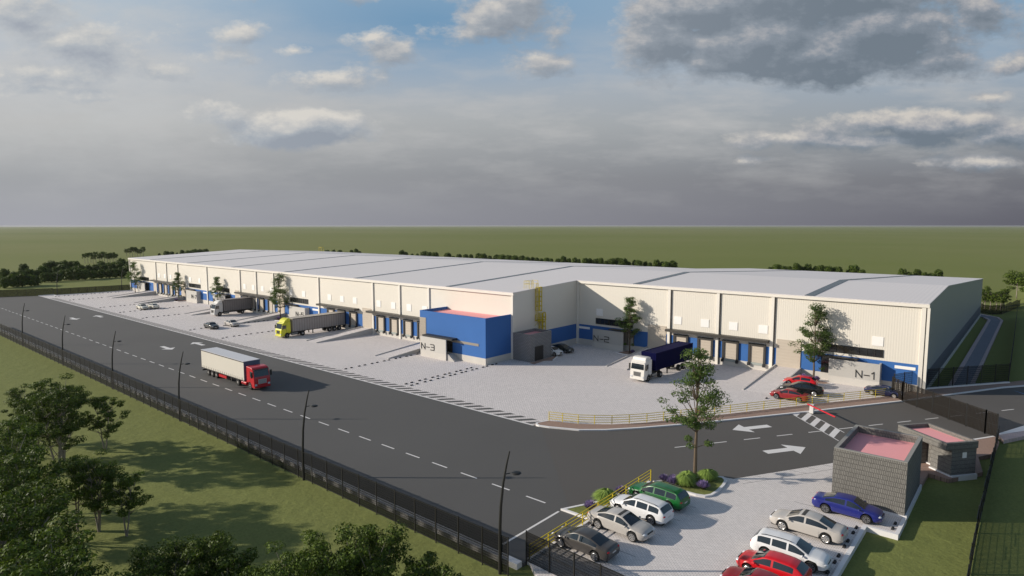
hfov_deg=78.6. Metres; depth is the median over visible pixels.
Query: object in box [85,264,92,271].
hedge tree
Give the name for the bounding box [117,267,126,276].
hedge tree
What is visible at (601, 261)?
field tree
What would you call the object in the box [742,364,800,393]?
access ramp
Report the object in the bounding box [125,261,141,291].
planted tree
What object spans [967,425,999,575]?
fence
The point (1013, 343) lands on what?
fence
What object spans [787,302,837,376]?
planted tree
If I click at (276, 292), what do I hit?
planted tree
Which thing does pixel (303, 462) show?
street lamp
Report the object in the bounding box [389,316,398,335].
dock door
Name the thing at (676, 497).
estate car
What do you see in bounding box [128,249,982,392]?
warehouse
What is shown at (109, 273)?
hedge tree
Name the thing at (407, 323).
dock door
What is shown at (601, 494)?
ornamental grass
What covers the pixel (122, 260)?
hedge tree
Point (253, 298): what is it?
dock door
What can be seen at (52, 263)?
hedge tree
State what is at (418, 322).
dock door
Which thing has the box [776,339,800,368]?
ramp door
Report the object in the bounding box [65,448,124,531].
multi stem tree
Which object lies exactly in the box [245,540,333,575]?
multi stem tree
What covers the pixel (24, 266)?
hedge tree
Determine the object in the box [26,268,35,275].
hedge tree
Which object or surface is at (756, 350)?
dock door
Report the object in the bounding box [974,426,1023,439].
gate kerb
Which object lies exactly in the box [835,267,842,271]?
field tree
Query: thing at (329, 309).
dock door
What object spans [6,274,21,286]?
hedge tree
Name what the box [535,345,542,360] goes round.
door
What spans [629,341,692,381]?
semi truck
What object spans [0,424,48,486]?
multi stem tree
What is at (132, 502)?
multi stem tree
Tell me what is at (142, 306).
sedan
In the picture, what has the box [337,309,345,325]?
dock door
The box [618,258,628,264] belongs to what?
field tree
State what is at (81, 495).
multi stem tree
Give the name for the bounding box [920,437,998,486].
gate footpath
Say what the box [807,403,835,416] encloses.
barrier gate
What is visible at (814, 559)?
estate car
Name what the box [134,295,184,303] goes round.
access ramp
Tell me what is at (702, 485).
lavender shrub
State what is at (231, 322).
sedan
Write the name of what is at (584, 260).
field tree
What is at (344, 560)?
multi stem tree
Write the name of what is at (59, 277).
hedge tree
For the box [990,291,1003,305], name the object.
grove tree
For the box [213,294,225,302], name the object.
entrance screen
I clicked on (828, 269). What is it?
field tree
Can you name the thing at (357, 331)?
access ramp
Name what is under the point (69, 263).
hedge tree
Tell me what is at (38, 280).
hedge tree
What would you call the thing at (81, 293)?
kerb
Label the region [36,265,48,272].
hedge tree
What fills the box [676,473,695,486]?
ornamental grass
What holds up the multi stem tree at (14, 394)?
on the ground at (198, 482)
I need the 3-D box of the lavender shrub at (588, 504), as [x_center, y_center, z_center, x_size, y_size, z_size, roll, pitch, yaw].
[6.593,18.281,52.742,1.319,0.888,1.310,-3,6,-25]
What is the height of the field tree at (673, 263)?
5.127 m
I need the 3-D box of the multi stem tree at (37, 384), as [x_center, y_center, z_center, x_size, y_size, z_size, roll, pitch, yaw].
[-46.217,13.729,64.488,5.828,9.375,5.666,1,6,5]
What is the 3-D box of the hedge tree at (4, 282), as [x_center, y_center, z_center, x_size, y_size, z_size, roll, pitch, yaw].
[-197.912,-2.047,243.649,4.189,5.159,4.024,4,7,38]
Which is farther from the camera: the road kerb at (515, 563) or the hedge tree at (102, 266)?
the hedge tree at (102, 266)
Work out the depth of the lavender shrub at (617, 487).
55.75 m
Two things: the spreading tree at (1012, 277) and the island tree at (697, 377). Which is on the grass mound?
the spreading tree at (1012, 277)
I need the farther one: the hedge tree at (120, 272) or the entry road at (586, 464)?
the hedge tree at (120, 272)
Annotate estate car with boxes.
[610,493,673,525]
[628,480,689,510]
[750,527,831,572]
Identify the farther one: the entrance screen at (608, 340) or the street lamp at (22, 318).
the street lamp at (22, 318)
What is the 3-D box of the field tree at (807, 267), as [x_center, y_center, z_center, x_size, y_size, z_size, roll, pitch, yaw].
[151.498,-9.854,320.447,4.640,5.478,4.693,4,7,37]
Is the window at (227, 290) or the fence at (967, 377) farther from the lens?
the window at (227, 290)
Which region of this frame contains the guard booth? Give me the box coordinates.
[898,422,978,480]
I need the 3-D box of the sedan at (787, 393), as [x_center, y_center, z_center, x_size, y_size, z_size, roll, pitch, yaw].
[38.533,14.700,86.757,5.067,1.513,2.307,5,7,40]
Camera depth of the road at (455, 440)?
76.63 m
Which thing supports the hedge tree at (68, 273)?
on the ground at (198, 482)
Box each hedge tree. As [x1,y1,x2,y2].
[0,268,10,277]
[0,276,9,287]
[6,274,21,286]
[15,272,29,286]
[17,263,28,271]
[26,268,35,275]
[28,274,37,285]
[34,270,41,276]
[34,276,40,284]
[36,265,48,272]
[39,272,48,281]
[42,262,50,268]
[47,260,55,267]
[47,272,54,281]
[51,267,58,273]
[52,271,62,281]
[56,263,66,269]
[59,269,67,279]
[64,268,73,279]
[66,261,72,267]
[70,268,83,279]
[71,261,79,266]
[76,264,85,269]
[81,268,90,279]
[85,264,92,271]
[89,270,97,278]
[92,264,100,270]
[96,261,104,266]
[96,269,106,278]
[99,264,108,270]
[105,268,113,277]
[107,263,116,269]
[111,268,118,277]
[115,261,124,268]
[117,258,126,264]
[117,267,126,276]
[122,265,128,276]
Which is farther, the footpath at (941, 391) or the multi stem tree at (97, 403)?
the footpath at (941, 391)
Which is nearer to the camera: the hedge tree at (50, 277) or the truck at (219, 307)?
the truck at (219, 307)
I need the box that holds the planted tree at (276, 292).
[269,273,289,317]
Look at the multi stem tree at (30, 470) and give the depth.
42.89 m
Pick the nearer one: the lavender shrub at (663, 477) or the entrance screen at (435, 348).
the lavender shrub at (663, 477)
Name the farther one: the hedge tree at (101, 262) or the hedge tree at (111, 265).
the hedge tree at (101, 262)
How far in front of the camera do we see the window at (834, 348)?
94.83 m
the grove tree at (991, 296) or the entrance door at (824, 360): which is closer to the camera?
the entrance door at (824, 360)
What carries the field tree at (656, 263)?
on the ground at (198, 482)
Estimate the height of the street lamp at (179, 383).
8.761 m
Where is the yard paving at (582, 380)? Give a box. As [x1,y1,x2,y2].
[41,290,885,425]
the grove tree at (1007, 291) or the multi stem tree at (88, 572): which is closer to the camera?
the multi stem tree at (88, 572)
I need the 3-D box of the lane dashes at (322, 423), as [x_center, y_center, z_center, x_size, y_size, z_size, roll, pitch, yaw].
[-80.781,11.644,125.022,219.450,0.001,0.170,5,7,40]
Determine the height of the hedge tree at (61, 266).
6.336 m
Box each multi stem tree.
[0,383,39,423]
[0,414,46,482]
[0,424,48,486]
[0,446,68,532]
[0,473,71,557]
[0,485,90,575]
[0,509,100,575]
[0,528,95,575]
[0,551,111,575]
[7,385,89,476]
[7,398,49,445]
[25,372,91,459]
[47,454,104,531]
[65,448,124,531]
[80,396,130,450]
[100,470,153,536]
[110,566,164,575]
[125,534,220,575]
[147,529,238,575]
[198,546,258,575]
[240,557,293,575]
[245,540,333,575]
[282,522,390,575]
[334,520,411,575]
[402,551,463,575]
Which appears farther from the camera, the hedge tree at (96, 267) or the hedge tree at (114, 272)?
the hedge tree at (96, 267)
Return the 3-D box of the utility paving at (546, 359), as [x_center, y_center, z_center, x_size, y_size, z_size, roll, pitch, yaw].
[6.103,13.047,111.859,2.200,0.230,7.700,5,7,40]
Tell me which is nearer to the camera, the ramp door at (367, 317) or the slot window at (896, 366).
the slot window at (896, 366)
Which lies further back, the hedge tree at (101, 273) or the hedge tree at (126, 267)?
the hedge tree at (126, 267)
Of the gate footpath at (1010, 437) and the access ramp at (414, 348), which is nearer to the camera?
the gate footpath at (1010, 437)
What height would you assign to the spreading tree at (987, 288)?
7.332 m
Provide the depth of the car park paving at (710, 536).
49.64 m
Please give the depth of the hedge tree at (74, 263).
339.54 m
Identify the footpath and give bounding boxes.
[538,396,899,428]
[903,380,1023,399]
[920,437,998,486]
[999,431,1023,443]
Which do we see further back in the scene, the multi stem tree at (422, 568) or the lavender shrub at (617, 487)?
the lavender shrub at (617, 487)
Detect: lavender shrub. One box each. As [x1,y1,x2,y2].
[584,500,596,509]
[614,485,625,493]
[659,474,667,481]
[666,476,676,484]
[696,479,710,489]
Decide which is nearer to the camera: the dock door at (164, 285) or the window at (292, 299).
the window at (292, 299)
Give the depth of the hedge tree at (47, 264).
331.83 m
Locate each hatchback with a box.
[551,346,562,355]
[736,549,811,575]
[783,375,817,384]
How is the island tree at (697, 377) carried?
on the planting island
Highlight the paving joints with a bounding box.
[621,469,887,572]
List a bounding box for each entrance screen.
[136,282,145,291]
[186,290,200,302]
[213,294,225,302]
[289,306,308,316]
[420,336,446,360]
[593,329,623,350]
[828,358,881,386]
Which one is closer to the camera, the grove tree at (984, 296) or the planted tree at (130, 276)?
the grove tree at (984, 296)
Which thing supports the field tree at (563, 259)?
on the ground at (198, 482)
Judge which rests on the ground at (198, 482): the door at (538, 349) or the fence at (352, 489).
the fence at (352, 489)
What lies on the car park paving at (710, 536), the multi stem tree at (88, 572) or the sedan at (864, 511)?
the sedan at (864, 511)
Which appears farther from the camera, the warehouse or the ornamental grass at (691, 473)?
the warehouse
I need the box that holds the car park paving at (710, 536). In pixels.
[529,463,901,575]
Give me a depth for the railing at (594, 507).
51.01 m
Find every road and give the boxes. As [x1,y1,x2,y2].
[0,296,585,566]
[537,387,1023,506]
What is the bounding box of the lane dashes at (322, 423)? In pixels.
[2,308,545,502]
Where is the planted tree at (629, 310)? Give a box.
[614,297,641,352]
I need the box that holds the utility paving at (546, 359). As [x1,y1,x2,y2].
[531,356,555,363]
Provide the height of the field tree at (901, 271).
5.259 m
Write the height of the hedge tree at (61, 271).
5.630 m
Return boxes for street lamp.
[22,303,28,340]
[62,317,69,365]
[111,331,120,388]
[178,352,189,420]
[302,390,317,480]
[498,451,520,574]
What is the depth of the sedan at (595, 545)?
45.64 m
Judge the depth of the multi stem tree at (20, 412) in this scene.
64.45 m
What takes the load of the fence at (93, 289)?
on the ground at (198, 482)
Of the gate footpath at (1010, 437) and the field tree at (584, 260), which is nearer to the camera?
the gate footpath at (1010, 437)
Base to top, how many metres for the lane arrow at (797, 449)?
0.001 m
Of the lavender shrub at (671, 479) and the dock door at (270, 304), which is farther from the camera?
the dock door at (270, 304)
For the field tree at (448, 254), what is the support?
on the ground at (198, 482)
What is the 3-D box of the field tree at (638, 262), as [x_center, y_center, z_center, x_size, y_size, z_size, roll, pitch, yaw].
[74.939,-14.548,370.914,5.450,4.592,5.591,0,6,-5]
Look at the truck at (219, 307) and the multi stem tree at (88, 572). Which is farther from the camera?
the truck at (219, 307)
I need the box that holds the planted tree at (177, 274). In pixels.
[171,272,184,296]
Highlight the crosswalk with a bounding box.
[793,413,844,440]
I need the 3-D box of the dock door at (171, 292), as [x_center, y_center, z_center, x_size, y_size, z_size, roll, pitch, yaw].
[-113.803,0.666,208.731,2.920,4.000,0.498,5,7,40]
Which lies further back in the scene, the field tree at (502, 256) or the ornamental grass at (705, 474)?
the field tree at (502, 256)
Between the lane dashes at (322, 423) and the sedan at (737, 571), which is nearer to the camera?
the sedan at (737, 571)
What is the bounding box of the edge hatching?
[50,298,540,423]
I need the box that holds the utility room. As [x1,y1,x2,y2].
[513,328,550,361]
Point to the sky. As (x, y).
(114, 113)
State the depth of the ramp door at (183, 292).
202.30 m
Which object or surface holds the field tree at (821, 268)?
on the ground at (198, 482)
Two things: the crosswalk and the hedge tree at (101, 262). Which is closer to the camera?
the crosswalk
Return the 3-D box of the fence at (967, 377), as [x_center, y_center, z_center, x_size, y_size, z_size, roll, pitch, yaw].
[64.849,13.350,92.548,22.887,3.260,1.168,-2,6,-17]
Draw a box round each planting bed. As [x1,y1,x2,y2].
[616,350,631,354]
[818,380,833,384]
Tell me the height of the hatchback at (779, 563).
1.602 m
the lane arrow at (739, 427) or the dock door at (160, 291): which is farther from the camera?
the dock door at (160, 291)
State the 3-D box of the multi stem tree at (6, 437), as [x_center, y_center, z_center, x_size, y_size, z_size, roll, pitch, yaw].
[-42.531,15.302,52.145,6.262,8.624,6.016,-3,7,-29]
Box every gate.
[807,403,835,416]
[892,376,998,436]
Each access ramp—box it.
[108,290,155,297]
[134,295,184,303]
[184,309,209,314]
[236,312,285,323]
[306,326,372,342]
[375,342,419,358]
[606,346,650,369]
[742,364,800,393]
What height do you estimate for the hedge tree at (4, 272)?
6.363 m
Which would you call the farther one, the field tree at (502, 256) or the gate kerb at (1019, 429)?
the field tree at (502, 256)
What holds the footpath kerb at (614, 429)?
on the footpath at (755, 413)
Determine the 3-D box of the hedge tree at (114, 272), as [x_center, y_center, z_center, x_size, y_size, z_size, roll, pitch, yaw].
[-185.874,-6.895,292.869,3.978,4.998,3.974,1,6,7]
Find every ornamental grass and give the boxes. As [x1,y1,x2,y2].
[591,488,617,504]
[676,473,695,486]
[679,470,697,479]
[695,469,717,481]
[708,469,719,478]
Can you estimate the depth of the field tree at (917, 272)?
288.74 m
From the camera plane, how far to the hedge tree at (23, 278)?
249.03 m
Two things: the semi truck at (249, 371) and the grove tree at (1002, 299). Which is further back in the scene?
the grove tree at (1002, 299)
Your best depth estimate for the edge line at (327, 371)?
100.98 m
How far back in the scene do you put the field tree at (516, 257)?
422.20 m
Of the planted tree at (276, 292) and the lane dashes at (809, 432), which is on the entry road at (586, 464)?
the lane dashes at (809, 432)
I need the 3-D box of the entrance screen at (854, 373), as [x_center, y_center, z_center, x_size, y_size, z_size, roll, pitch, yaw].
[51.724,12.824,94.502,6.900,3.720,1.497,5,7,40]
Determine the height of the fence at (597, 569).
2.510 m
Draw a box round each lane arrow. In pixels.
[733,425,770,431]
[764,445,804,453]
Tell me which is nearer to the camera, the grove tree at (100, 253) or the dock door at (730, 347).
the dock door at (730, 347)
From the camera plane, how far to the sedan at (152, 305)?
181.04 m
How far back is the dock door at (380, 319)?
137.15 m
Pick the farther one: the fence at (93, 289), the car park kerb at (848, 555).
the fence at (93, 289)
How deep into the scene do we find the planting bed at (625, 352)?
118.41 m
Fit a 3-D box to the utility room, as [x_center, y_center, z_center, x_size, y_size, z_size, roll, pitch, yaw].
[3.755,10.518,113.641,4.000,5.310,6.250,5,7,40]
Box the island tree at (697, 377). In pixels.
[657,347,732,474]
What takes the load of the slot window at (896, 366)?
in the warehouse
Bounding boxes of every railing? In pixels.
[532,469,650,554]
[549,389,880,423]
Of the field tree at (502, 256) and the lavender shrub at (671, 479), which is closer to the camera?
the lavender shrub at (671, 479)
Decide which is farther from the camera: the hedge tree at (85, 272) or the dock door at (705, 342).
the hedge tree at (85, 272)
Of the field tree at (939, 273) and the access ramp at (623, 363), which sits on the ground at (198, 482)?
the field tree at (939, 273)
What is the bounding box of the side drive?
[954,315,999,384]
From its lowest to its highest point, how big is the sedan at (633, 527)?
1.592 m
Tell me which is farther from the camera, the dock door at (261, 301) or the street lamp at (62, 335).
the dock door at (261, 301)
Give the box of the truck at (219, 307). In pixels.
[210,297,251,315]
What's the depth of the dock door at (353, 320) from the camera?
143.61 m
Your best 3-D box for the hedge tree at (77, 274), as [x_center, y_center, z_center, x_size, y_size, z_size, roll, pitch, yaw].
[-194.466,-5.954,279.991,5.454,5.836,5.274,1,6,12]
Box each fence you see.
[0,288,52,296]
[0,324,508,575]
[53,285,129,294]
[526,530,623,575]
[893,363,1009,389]
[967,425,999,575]
[980,300,1019,314]
[1009,307,1017,375]
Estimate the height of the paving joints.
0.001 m
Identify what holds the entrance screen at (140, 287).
on the yard paving at (582, 380)
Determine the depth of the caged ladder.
116.96 m
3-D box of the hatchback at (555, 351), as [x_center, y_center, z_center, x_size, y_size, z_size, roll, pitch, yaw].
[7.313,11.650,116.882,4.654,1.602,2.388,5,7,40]
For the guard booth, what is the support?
on the gate footpath at (985, 448)
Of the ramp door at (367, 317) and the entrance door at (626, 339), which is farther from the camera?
the ramp door at (367, 317)
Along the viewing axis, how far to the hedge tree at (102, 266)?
320.31 m
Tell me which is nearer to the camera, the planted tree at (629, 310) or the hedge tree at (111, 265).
the planted tree at (629, 310)
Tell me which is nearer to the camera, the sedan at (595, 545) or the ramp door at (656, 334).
the sedan at (595, 545)
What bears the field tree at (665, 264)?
on the ground at (198, 482)
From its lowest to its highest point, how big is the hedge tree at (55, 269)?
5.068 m
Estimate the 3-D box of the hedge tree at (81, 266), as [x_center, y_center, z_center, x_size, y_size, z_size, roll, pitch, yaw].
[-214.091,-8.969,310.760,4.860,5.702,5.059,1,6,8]
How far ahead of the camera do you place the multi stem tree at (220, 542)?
35.08 m
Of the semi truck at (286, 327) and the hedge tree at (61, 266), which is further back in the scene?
the hedge tree at (61, 266)
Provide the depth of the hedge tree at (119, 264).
327.52 m
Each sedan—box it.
[136,304,148,309]
[148,303,159,308]
[203,322,218,328]
[224,319,238,326]
[551,343,573,352]
[552,526,619,561]
[587,505,654,541]
[720,566,778,575]
[769,509,848,543]
[770,388,810,402]
[780,381,823,396]
[812,491,884,523]
[864,385,901,397]
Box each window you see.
[140,276,148,280]
[189,283,200,288]
[216,287,229,292]
[290,297,307,303]
[596,318,632,327]
[821,344,882,357]
[895,365,915,370]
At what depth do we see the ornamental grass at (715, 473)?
59.15 m
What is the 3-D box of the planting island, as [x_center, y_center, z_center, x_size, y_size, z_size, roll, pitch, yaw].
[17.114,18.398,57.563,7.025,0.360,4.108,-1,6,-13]
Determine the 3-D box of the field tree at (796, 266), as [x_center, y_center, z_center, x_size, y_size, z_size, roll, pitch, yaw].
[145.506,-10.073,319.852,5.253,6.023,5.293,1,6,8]
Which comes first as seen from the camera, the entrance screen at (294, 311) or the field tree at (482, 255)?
the entrance screen at (294, 311)
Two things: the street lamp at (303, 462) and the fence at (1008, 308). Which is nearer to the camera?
the street lamp at (303, 462)
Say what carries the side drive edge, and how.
on the side drive
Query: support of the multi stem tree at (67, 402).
on the ground at (198, 482)
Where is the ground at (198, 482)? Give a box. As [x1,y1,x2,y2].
[0,226,1023,575]
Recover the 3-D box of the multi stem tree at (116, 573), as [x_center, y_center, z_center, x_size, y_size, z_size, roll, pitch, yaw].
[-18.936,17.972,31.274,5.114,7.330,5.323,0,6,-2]
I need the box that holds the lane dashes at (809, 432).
[675,418,933,447]
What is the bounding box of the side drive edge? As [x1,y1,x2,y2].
[948,314,1002,385]
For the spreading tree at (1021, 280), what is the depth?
197.79 m
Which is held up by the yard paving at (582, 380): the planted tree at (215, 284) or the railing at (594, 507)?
the planted tree at (215, 284)
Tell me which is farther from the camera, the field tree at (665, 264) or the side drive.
the field tree at (665, 264)
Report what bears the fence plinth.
on the footpath at (941, 391)
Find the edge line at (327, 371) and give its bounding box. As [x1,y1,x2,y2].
[45,297,532,425]
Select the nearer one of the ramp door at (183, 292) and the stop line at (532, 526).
the stop line at (532, 526)
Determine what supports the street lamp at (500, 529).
on the ground at (198, 482)
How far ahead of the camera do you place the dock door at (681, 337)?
113.04 m
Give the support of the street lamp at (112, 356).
on the ground at (198, 482)
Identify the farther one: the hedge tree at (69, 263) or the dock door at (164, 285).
the hedge tree at (69, 263)
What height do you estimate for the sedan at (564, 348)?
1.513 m
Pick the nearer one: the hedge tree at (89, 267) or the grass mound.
the grass mound
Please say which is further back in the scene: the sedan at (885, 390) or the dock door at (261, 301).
the dock door at (261, 301)
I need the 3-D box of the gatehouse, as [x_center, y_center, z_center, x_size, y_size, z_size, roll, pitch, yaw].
[32.956,16.347,56.261,5.750,5.100,8.450,5,7,40]
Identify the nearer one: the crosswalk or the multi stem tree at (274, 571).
the multi stem tree at (274, 571)
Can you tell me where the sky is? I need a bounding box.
[0,0,1023,226]
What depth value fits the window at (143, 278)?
222.95 m
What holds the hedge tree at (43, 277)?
on the ground at (198, 482)
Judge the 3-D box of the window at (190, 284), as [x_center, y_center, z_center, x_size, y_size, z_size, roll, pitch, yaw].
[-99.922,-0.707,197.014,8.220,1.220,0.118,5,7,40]
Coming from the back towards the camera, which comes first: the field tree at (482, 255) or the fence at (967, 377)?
the field tree at (482, 255)
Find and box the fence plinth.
[927,381,1009,388]
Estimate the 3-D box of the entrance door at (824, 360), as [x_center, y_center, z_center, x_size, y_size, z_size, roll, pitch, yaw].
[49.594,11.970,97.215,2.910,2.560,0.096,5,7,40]
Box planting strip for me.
[561,491,628,518]
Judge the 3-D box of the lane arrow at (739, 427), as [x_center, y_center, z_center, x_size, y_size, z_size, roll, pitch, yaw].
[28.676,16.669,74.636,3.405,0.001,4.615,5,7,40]
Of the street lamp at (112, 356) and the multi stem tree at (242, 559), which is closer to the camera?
the multi stem tree at (242, 559)
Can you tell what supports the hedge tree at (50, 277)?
on the ground at (198, 482)
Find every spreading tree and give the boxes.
[981,286,991,303]
[1002,270,1023,298]
[1014,272,1023,291]
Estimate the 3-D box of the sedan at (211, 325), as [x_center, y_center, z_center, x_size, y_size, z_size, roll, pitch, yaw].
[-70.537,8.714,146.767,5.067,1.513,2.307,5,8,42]
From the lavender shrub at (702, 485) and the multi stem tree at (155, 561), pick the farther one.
the lavender shrub at (702, 485)
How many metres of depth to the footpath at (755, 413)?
79.44 m
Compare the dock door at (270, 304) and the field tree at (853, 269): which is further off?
the field tree at (853, 269)
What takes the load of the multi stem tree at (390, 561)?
on the ground at (198, 482)
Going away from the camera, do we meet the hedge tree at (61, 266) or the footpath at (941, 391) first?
the footpath at (941, 391)
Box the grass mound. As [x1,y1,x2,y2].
[998,284,1023,317]
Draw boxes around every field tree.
[443,252,451,256]
[478,253,487,258]
[497,254,505,259]
[511,255,518,259]
[560,256,566,261]
[582,258,588,263]
[592,258,598,263]
[598,258,603,263]
[607,258,616,264]
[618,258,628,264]
[634,260,642,265]
[652,259,659,266]
[662,262,670,266]
[669,260,677,267]
[772,264,781,269]
[791,262,801,269]
[804,264,812,270]
[816,265,824,270]
[823,265,833,271]
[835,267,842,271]
[846,265,859,272]
[897,268,906,274]
[912,269,921,275]
[934,269,943,276]
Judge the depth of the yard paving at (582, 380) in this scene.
101.34 m
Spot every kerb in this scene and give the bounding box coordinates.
[0,328,521,569]
[38,290,128,295]
[527,481,906,575]
[536,400,905,430]
[906,385,1023,400]
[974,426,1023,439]
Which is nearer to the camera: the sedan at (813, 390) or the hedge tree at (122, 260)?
the sedan at (813, 390)
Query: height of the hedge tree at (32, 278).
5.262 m
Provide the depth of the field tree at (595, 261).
388.74 m
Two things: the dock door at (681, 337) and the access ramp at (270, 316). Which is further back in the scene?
the access ramp at (270, 316)
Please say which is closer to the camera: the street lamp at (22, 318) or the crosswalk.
the crosswalk
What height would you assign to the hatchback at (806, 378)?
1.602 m
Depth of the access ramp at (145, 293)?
214.36 m
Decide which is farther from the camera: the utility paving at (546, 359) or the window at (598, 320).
the window at (598, 320)
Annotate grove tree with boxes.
[98,251,104,258]
[981,289,990,304]
[983,291,996,309]
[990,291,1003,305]
[994,293,1007,309]
[1001,289,1011,306]
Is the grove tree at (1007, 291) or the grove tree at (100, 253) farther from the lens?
the grove tree at (100, 253)
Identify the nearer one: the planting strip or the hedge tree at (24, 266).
the planting strip
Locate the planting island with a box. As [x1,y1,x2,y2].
[653,476,726,497]
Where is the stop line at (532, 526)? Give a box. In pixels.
[505,511,558,543]
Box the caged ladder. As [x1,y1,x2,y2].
[526,280,545,329]
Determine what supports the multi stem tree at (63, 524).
on the ground at (198, 482)
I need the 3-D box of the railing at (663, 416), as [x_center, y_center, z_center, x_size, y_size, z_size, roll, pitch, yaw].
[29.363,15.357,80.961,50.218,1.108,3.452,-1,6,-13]
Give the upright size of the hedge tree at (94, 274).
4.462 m
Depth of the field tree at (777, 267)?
324.70 m
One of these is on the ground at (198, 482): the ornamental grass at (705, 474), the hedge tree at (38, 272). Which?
the hedge tree at (38, 272)
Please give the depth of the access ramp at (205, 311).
171.47 m
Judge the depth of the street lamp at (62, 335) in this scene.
108.76 m
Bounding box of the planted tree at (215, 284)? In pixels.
[208,277,223,299]
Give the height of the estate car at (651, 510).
1.759 m
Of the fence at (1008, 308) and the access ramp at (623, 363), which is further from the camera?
the fence at (1008, 308)
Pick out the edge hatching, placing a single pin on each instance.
(189, 333)
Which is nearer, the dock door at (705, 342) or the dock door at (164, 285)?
the dock door at (705, 342)
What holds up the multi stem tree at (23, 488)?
on the ground at (198, 482)
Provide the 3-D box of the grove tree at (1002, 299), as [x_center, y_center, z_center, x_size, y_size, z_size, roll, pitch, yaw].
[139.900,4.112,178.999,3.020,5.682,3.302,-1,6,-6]
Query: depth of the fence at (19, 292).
214.95 m
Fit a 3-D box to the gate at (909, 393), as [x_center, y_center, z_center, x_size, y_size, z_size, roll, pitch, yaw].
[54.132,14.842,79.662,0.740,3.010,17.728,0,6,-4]
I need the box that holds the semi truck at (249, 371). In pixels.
[201,347,271,389]
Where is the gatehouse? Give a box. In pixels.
[832,425,922,519]
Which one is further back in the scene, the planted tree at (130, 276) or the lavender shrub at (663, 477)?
the planted tree at (130, 276)
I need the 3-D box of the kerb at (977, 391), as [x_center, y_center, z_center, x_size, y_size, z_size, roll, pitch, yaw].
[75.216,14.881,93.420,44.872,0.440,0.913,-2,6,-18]
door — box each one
[158,282,162,293]
[163,283,166,294]
[169,284,173,295]
[181,283,185,296]
[250,296,255,310]
[258,297,264,311]
[267,298,272,312]
[277,296,284,312]
[327,307,334,312]
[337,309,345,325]
[348,310,357,327]
[362,308,371,327]
[375,314,385,333]
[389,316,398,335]
[402,318,412,337]
[416,320,419,339]
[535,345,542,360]
[624,332,633,344]
[647,324,665,347]
[673,333,688,341]
[696,335,713,359]
[721,338,738,363]
[747,341,765,367]
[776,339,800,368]
[821,357,841,372]
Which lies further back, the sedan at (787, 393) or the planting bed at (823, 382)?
the planting bed at (823, 382)
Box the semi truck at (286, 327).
[275,311,344,337]
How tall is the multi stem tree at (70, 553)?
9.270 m
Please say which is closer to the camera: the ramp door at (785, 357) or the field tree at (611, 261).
the ramp door at (785, 357)
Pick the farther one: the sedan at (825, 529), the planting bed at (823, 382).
the planting bed at (823, 382)
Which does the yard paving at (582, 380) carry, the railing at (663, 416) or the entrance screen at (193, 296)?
the entrance screen at (193, 296)
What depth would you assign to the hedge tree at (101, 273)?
287.52 m
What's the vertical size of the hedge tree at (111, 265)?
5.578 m
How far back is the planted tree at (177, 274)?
200.40 m
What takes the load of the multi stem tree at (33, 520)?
on the ground at (198, 482)
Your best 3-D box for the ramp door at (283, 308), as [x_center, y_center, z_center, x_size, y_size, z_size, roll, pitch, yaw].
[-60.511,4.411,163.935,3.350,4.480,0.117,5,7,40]

